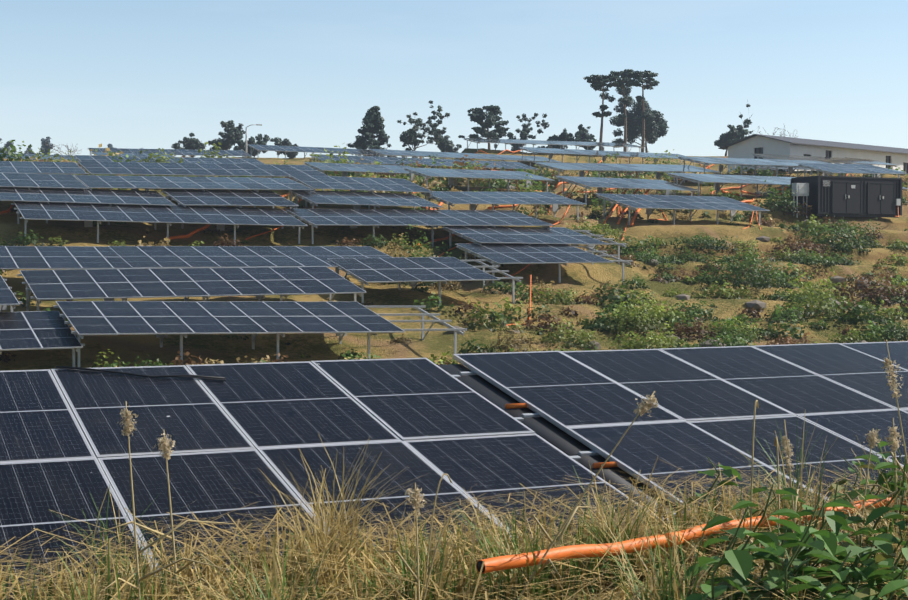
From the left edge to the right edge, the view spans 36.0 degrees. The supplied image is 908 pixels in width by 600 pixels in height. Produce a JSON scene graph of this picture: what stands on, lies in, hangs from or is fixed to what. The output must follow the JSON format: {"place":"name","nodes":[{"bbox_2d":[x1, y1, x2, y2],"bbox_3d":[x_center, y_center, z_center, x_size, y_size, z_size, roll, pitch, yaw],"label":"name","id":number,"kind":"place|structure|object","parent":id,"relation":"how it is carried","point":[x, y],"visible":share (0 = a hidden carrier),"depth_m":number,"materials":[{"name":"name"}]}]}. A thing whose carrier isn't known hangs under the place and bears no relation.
{"place":"outdoors","nodes":[
{"label":"outdoors","id":0,"kind":"place"},
{"bbox_2d":[0,148,907,599],"bbox_3d":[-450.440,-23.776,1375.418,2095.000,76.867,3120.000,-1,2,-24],"label":"ground","id":1,"kind":"structure","parent":0,"point":[580,278],"depth_m":57.44,"materials":[{"name":"soil"}]},
{"bbox_2d":[0,138,16,152],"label":"tree","id":2,"kind":"object","parent":1,"relation":"on","point":[8,144],"visible":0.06,"depth_m":219.53,"materials":[{"name":"green plant"}]},
{"bbox_2d":[0,275,21,311],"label":"solar array","id":3,"kind":"object","parent":1,"relation":"on","point":[7,297],"visible":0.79,"depth_m":40.98,"materials":[{"name":"blue glass"}]},
{"bbox_2d":[0,153,78,161],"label":"solar array","id":4,"kind":"object","parent":1,"relation":"on","point":[51,156],"visible":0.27,"depth_m":124.47,"materials":[{"name":"blue glass"}]},
{"bbox_2d":[24,137,55,154],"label":"tree","id":5,"kind":"object","parent":1,"relation":"on","point":[44,147],"visible":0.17,"depth_m":227.59,"materials":[{"name":"green plant"}]},
{"bbox_2d":[0,311,84,366],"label":"solar array","id":6,"kind":"object","parent":1,"relation":"on","point":[31,330],"visible":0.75,"depth_m":38.37,"materials":[{"name":"blue glass"}]},
{"bbox_2d":[0,161,87,176],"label":"solar array","id":7,"kind":"object","parent":1,"relation":"on","point":[34,167],"visible":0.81,"depth_m":67.36,"materials":[{"name":"blue glass"}]},
{"bbox_2d":[0,173,88,190],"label":"solar array","id":8,"kind":"object","parent":1,"relation":"on","point":[38,180],"visible":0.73,"depth_m":62.59,"materials":[{"name":"blue glass"}]},
{"bbox_2d":[45,143,81,154],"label":"bare tree","id":9,"kind":"object","parent":1,"relation":"on","point":[62,151],"visible":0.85,"depth_m":181.43,"materials":[{"name":"grey plant"}]},
{"bbox_2d":[0,246,143,269],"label":"solar array","id":10,"kind":"object","parent":1,"relation":"on","point":[56,257],"visible":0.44,"depth_m":48.94,"materials":[{"name":"blue glass"}]},
{"bbox_2d":[0,187,175,224],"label":"solar array","id":11,"kind":"object","parent":1,"relation":"on","point":[97,196],"visible":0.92,"depth_m":60.30,"materials":[{"name":"blue glass"}]},
{"bbox_2d":[92,152,172,156],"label":"solar array","id":12,"kind":"object","parent":1,"relation":"on","point":[125,154],"visible":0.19,"depth_m":114.70,"materials":[{"name":"blue glass"}]},
{"bbox_2d":[11,201,307,244],"bbox_3d":[-12.272,-2.951,58.564,11.746,2.225,4.110,0,2,-23],"label":"solar array","id":13,"kind":"object","parent":1,"relation":"on","point":[88,214],"visible":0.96,"depth_m":58.25,"materials":[{"name":"blue glass"}]},
{"bbox_2d":[73,155,263,163],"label":"solar array","id":14,"kind":"object","parent":1,"relation":"on","point":[91,158],"visible":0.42,"depth_m":95.52,"materials":[{"name":"blue glass"}]},
{"bbox_2d":[88,148,251,156],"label":"solar array","id":15,"kind":"object","parent":1,"relation":"on","point":[188,152],"visible":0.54,"depth_m":149.38,"materials":[{"name":"blue glass"}]},
{"bbox_2d":[171,132,206,156],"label":"tree","id":16,"kind":"object","parent":1,"relation":"on","point":[192,143],"visible":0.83,"depth_m":170.85,"materials":[{"name":"green plant"}]},
{"bbox_2d":[17,266,366,310],"bbox_3d":[-8.479,0.054,45.620,10.700,2.176,4.111,-1,2,-24],"label":"solar array","id":17,"kind":"object","parent":1,"relation":"on","point":[259,283],"visible":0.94,"depth_m":45.34,"materials":[{"name":"blue glass"}]},
{"bbox_2d":[74,175,313,207],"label":"solar array","id":18,"kind":"object","parent":1,"relation":"on","point":[147,183],"visible":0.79,"depth_m":65.75,"materials":[{"name":"blue glass"}]},
{"bbox_2d":[77,161,327,190],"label":"solar array","id":19,"kind":"object","parent":1,"relation":"on","point":[154,169],"visible":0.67,"depth_m":73.81,"materials":[{"name":"blue glass"}]},
{"bbox_2d":[161,189,298,227],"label":"solar array","id":20,"kind":"object","parent":1,"relation":"on","point":[221,198],"visible":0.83,"depth_m":63.09,"materials":[{"name":"blue glass"}]},
{"bbox_2d":[208,120,254,156],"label":"tree","id":21,"kind":"object","parent":1,"relation":"on","point":[230,139],"visible":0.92,"depth_m":167.84,"materials":[{"name":"green plant"}]},
{"bbox_2d":[245,124,261,156],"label":"lamp pole","id":22,"kind":"object","parent":1,"relation":"on","point":[246,138],"visible":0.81,"depth_m":158.76,"materials":[{"name":"grey metal"}]},
{"bbox_2d":[108,246,400,289],"bbox_3d":[-7.247,-1.034,52.316,10.700,2.066,4.110,-1,1,-25],"label":"solar array","id":23,"kind":"object","parent":1,"relation":"on","point":[210,256],"visible":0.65,"depth_m":51.91,"materials":[{"name":"blue glass"}]},
{"bbox_2d":[240,134,269,157],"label":"tree","id":24,"kind":"object","parent":1,"relation":"on","point":[265,138],"visible":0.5,"depth_m":173.94,"materials":[{"name":"green plant"}]},
{"bbox_2d":[53,301,466,366],"bbox_3d":[-5.620,1.149,41.521,11.746,2.182,4.111,0,0,-24],"label":"solar array","id":25,"kind":"object","parent":1,"relation":"on","point":[161,320],"visible":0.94,"depth_m":40.98,"materials":[{"name":"blue glass"}]},
{"bbox_2d":[270,137,297,157],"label":"tree","id":26,"kind":"object","parent":1,"relation":"on","point":[284,142],"visible":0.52,"depth_m":176.52,"materials":[{"name":"green plant"}]},
{"bbox_2d":[0,358,667,598],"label":"solar array","id":27,"kind":"object","parent":1,"relation":"on","point":[64,448],"visible":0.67,"depth_m":9.28,"materials":[{"name":"blue glass"}]},
{"bbox_2d":[56,366,226,380],"bbox_3d":[-2.411,0.567,10.749,1.309,0.120,0.117,0,2,-4],"label":"cable","id":28,"kind":"object","parent":27,"relation":"on","point":[142,375],"visible":0.98,"depth_m":10.75,"materials":[{"name":"black"}]},
{"bbox_2d":[245,190,441,239],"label":"solar array","id":29,"kind":"object","parent":1,"relation":"on","point":[357,200],"visible":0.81,"depth_m":66.12,"materials":[{"name":"blue glass"}]},
{"bbox_2d":[248,144,442,159],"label":"solar array","id":30,"kind":"object","parent":1,"relation":"on","point":[313,150],"visible":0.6,"depth_m":148.03,"materials":[{"name":"blue glass"}]},
{"bbox_2d":[282,175,433,210],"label":"solar array","id":31,"kind":"object","parent":1,"relation":"on","point":[356,184],"visible":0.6,"depth_m":70.01,"materials":[{"name":"blue glass"}]},
{"bbox_2d":[304,162,426,180],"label":"solar array","id":32,"kind":"object","parent":1,"relation":"on","point":[344,168],"visible":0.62,"depth_m":90.58,"materials":[{"name":"blue glass"}]},
{"bbox_2d":[347,106,396,156],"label":"conifer tree","id":33,"kind":"object","parent":1,"relation":"on","point":[373,120],"visible":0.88,"depth_m":161.88,"materials":[{"name":"green plant"}]},
{"bbox_2d":[0,149,786,246],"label":"orange conduits","id":34,"kind":"object","parent":1,"relation":"on","point":[195,231],"visible":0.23,"depth_m":76.34,"materials":[{"name":"orange plastic"}]},
{"bbox_2d":[285,209,553,256],"bbox_3d":[-1.171,-2.974,62.614,11.746,2.398,5.684,-1,2,-25],"label":"solar array","id":35,"kind":"object","parent":1,"relation":"on","point":[355,218],"visible":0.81,"depth_m":62.89,"materials":[{"name":"blue glass"}]},
{"bbox_2d":[397,100,450,157],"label":"tree","id":36,"kind":"object","parent":1,"relation":"on","point":[409,137],"visible":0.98,"depth_m":165.86,"materials":[{"name":"green plant"}]},
{"bbox_2d":[310,154,539,172],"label":"solar array","id":37,"kind":"object","parent":1,"relation":"on","point":[446,163],"visible":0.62,"depth_m":114.55,"materials":[{"name":"blue glass"}]},
{"bbox_2d":[327,257,530,325],"bbox_3d":[-0.223,-0.348,51.188,7.265,2.468,6.482,-2,2,-25],"label":"solar array","id":38,"kind":"object","parent":1,"relation":"on","point":[413,271],"visible":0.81,"depth_m":51.76,"materials":[{"name":"blue glass"}]},
{"bbox_2d":[427,120,461,152],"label":"tree","id":39,"kind":"object","parent":1,"relation":"on","point":[448,146],"visible":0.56,"depth_m":177.24,"materials":[{"name":"green plant"}]},
{"bbox_2d":[3,162,898,349],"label":"slope rocks","id":40,"kind":"object","parent":1,"relation":"on","point":[755,304],"visible":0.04,"depth_m":56.07,"materials":[{"name":"grey stone"}]},
{"bbox_2d":[0,140,907,369],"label":"shrubs","id":41,"kind":"object","parent":1,"relation":"on","point":[642,318],"visible":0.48,"depth_m":58.13,"materials":[{"name":"green plant"}]},
{"bbox_2d":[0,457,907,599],"bbox_3d":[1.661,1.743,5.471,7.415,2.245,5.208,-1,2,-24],"label":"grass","id":42,"kind":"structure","parent":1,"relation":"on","point":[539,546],"depth_m":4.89,"materials":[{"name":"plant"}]},
{"bbox_2d":[0,457,907,599],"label":"straw grass","id":43,"kind":"structure","parent":1,"relation":"on","point":[410,536],"depth_m":4.87,"materials":[{"name":"beige plant"}]},
{"bbox_2d":[476,497,907,573],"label":"orange pipe","id":44,"kind":"object","parent":43,"relation":"on","point":[492,564],"visible":0.56,"depth_m":4.73,"materials":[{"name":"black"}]},
{"bbox_2d":[2,416,907,599],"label":"grass tufts","id":45,"kind":"object","parent":1,"relation":"on","point":[319,525],"visible":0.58,"depth_m":4.66,"materials":[{"name":"beige plant"}]},
{"bbox_2d":[370,149,562,167],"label":"solar array","id":46,"kind":"object","parent":1,"relation":"on","point":[443,155],"visible":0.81,"depth_m":127.79,"materials":[{"name":"blue glass"}]},
{"bbox_2d":[403,167,554,191],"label":"solar array","id":47,"kind":"object","parent":1,"relation":"on","point":[452,174],"visible":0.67,"depth_m":85.24,"materials":[{"name":"blue glass"}]},
{"bbox_2d":[458,105,509,149],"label":"pine tree","id":48,"kind":"object","parent":1,"relation":"on","point":[478,115],"visible":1,"depth_m":165.69,"materials":[{"name":"green plant"}]},
{"bbox_2d":[89,340,907,599],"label":"grass seed stalks","id":49,"kind":"object","parent":1,"relation":"on","point":[571,514],"depth_m":4.48,"materials":[{"name":"beige plant"}]},
{"bbox_2d":[421,191,586,226],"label":"solar array","id":50,"kind":"object","parent":1,"relation":"on","point":[473,199],"visible":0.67,"depth_m":70.07,"materials":[{"name":"blue glass"}]},
{"bbox_2d":[117,357,903,516],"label":"grass seed plumes","id":51,"kind":"object","parent":1,"relation":"on","point":[872,436],"depth_m":4.60,"materials":[{"name":"beige plant"}]},
{"bbox_2d":[506,113,549,150],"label":"tree","id":52,"kind":"object","parent":1,"relation":"on","point":[524,132],"visible":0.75,"depth_m":177.08,"materials":[{"name":"green plant"}]},
{"bbox_2d":[441,226,626,276],"bbox_3d":[3.974,-2.086,60.633,7.776,2.410,6.564,0,1,-24],"label":"solar array","id":53,"kind":"object","parent":1,"relation":"on","point":[479,235],"visible":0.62,"depth_m":61.45,"materials":[{"name":"blue glass"}]},
{"bbox_2d":[455,243,631,282],"bbox_3d":[3.757,-1.353,58.007,6.516,2.076,4.111,-1,2,-25],"label":"solar array","id":54,"kind":"object","parent":1,"relation":"on","point":[497,254],"visible":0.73,"depth_m":57.59,"materials":[{"name":"blue glass"}]},
{"bbox_2d":[464,138,642,153],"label":"solar array","id":55,"kind":"object","parent":1,"relation":"on","point":[549,143],"visible":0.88,"depth_m":149.92,"materials":[{"name":"blue glass"}]},
{"bbox_2d":[537,128,573,148],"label":"tree","id":56,"kind":"object","parent":1,"relation":"on","point":[562,136],"visible":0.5,"depth_m":173.26,"materials":[{"name":"green plant"}]},
{"bbox_2d":[438,364,682,522],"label":"gap cables","id":57,"kind":"object","parent":1,"relation":"on","point":[556,437],"visible":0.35,"depth_m":10.28,"materials":[{"name":"black plastic"}]},
{"bbox_2d":[565,124,596,149],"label":"tree","id":58,"kind":"object","parent":1,"relation":"on","point":[581,135],"visible":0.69,"depth_m":172.91,"materials":[{"name":"green plant"}]},
{"bbox_2d":[583,73,620,150],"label":"tall pine tree","id":59,"kind":"object","parent":1,"relation":"on","point":[598,82],"visible":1,"depth_m":169.39,"materials":[{"name":"green plant"}]},
{"bbox_2d":[519,147,694,165],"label":"solar array","id":60,"kind":"object","parent":1,"relation":"on","point":[553,151],"visible":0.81,"depth_m":135.09,"materials":[{"name":"blue glass"}]},
{"bbox_2d":[546,176,700,219],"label":"solar array","id":61,"kind":"object","parent":1,"relation":"on","point":[600,184],"visible":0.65,"depth_m":80.30,"materials":[{"name":"blue glass"}]},
{"bbox_2d":[610,69,639,151],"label":"tall pine tree","id":62,"kind":"object","parent":1,"relation":"on","point":[625,100],"visible":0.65,"depth_m":174.51,"materials":[{"name":"green plant"}]},
{"bbox_2d":[534,162,721,194],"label":"solar array","id":63,"kind":"object","parent":1,"relation":"on","point":[603,167],"visible":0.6,"depth_m":96.10,"materials":[{"name":"blue glass"}]},
{"bbox_2d":[599,79,668,152],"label":"tree","id":64,"kind":"object","parent":1,"relation":"on","point":[655,125],"visible":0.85,"depth_m":193.93,"materials":[{"name":"green plant"}]},
{"bbox_2d":[625,70,659,151],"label":"tall pine tree","id":65,"kind":"object","parent":1,"relation":"on","point":[637,76],"visible":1,"depth_m":170.01,"materials":[{"name":"green plant"}]},
{"bbox_2d":[453,341,907,515],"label":"solar array","id":66,"kind":"object","parent":1,"relation":"on","point":[708,397],"visible":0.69,"depth_m":11.29,"materials":[{"name":"blue glass"}]},
{"bbox_2d":[595,193,769,239],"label":"solar array","id":67,"kind":"object","parent":1,"relation":"on","point":[649,203],"visible":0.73,"depth_m":74.11,"materials":[{"name":"blue glass"}]},
{"bbox_2d":[714,99,754,155],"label":"tree","id":68,"kind":"object","parent":1,"relation":"on","point":[733,134],"visible":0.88,"depth_m":193.49,"materials":[{"name":"green plant"}]},
{"bbox_2d":[676,156,853,185],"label":"solar array","id":69,"kind":"object","parent":1,"relation":"on","point":[741,162],"visible":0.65,"depth_m":100.07,"materials":[{"name":"blue glass"}]},
{"bbox_2d":[763,126,797,137],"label":"bare tree","id":70,"kind":"object","parent":1,"relation":"on","point":[783,133],"visible":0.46,"depth_m":201.72,"materials":[{"name":"grey plant"}]},
{"bbox_2d":[667,173,907,197],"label":"solar array","id":71,"kind":"object","parent":1,"relation":"on","point":[717,179],"visible":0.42,"depth_m":84.96,"materials":[{"name":"blue glass"}]},
{"bbox_2d":[670,441,907,599],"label":"weed plant","id":72,"kind":"object","parent":1,"relation":"on","point":[740,562],"depth_m":4.20,"materials":[{"name":"green plant"}]},
{"bbox_2d":[718,134,907,172],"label":"ridge building","id":73,"kind":"structure","parent":1,"relation":"on","point":[746,147],"depth_m":124.84,"materials":[{"name":"white paint"}]},
{"bbox_2d":[742,165,906,177],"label":"solar array","id":74,"kind":"object","parent":1,"relation":"on","point":[783,167],"visible":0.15,"depth_m":108.82,"materials":[{"name":"blue glass"}]},
{"bbox_2d":[751,153,899,174],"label":"solar array","id":75,"kind":"object","parent":1,"relation":"on","point":[835,160],"visible":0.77,"depth_m":118.92,"materials":[{"name":"blue glass"}]},
{"bbox_2d":[790,176,901,217],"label":"inverter cabin","id":76,"kind":"object","parent":1,"relation":"on","point":[840,196],"visible":0.9,"depth_m":82.34,"materials":[{"name":"black metal"}]},
{"bbox_2d":[796,163,906,177],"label":"solar array","id":77,"kind":"object","parent":1,"relation":"on","point":[863,169],"visible":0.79,"depth_m":96.80,"materials":[{"name":"blue glass"}]},
{"bbox_2d":[0,0,907,157],"label":"sky","id":78,"kind":"structure","parent":0,"point":[84,74],"materials":[{"name":"blue"}]}
]}

